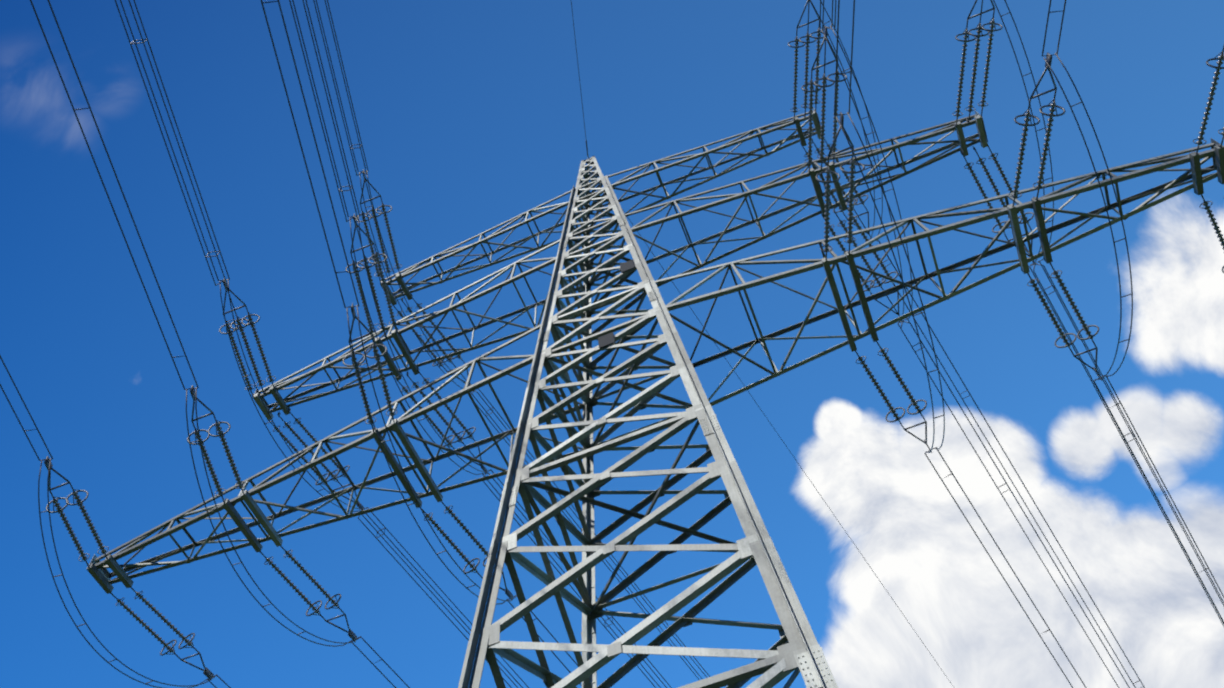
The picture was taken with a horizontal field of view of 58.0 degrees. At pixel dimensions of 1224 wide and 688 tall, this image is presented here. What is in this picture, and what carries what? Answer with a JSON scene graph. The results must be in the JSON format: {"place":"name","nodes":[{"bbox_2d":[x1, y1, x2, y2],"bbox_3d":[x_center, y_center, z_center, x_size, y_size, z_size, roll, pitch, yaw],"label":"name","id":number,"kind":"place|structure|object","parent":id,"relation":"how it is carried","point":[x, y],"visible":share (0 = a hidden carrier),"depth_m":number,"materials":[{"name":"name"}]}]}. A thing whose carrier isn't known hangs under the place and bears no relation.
{"place":"outdoors","nodes":[
{"label":"outdoors","id":0,"kind":"place"},
{"bbox_2d":[0,0,1223,687],"label":"sky","id":1,"kind":"structure","parent":0,"point":[469,113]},
{"label":"ground","id":2,"kind":"structure","parent":0,"visible":0},
{"bbox_2d":[86,108,1223,687],"bbox_3d":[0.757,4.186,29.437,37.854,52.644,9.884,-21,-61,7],"label":"transmission tower","id":3,"kind":"structure","parent":2,"relation":"on","point":[796,648],"depth_m":33.80,"materials":[{"name":"metal"}]},
{"bbox_2d":[0,0,1223,687],"bbox_3d":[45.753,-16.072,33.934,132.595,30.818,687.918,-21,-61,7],"label":"conductors","id":4,"kind":"object","parent":3,"relation":"attached to","point":[836,56],"visible":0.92,"depth_m":36.98,"materials":[{"name":"metal"}]},
{"bbox_2d":[598,259,634,347],"bbox_3d":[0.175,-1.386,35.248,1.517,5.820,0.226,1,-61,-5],"label":"tower signs","id":5,"kind":"object","parent":3,"relation":"attached to","point":[606,340],"visible":0.96,"depth_m":33.11,"materials":[{"name":"grey metal"}]},
{"bbox_2d":[25,0,1223,687],"bbox_3d":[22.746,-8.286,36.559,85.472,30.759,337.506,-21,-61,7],"label":"line fittings","id":6,"kind":"object","parent":3,"relation":"attached to","point":[207,672],"visible":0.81,"depth_m":37.43,"materials":[{"name":"metal"}]},
{"bbox_2d":[54,19,1223,652],"bbox_3d":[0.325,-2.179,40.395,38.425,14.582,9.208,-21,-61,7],"label":"insulator strings","id":7,"kind":"object","parent":3,"relation":"attached to","point":[826,245],"visible":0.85,"depth_m":37.73,"materials":[{"name":"ceramic"}]}
]}

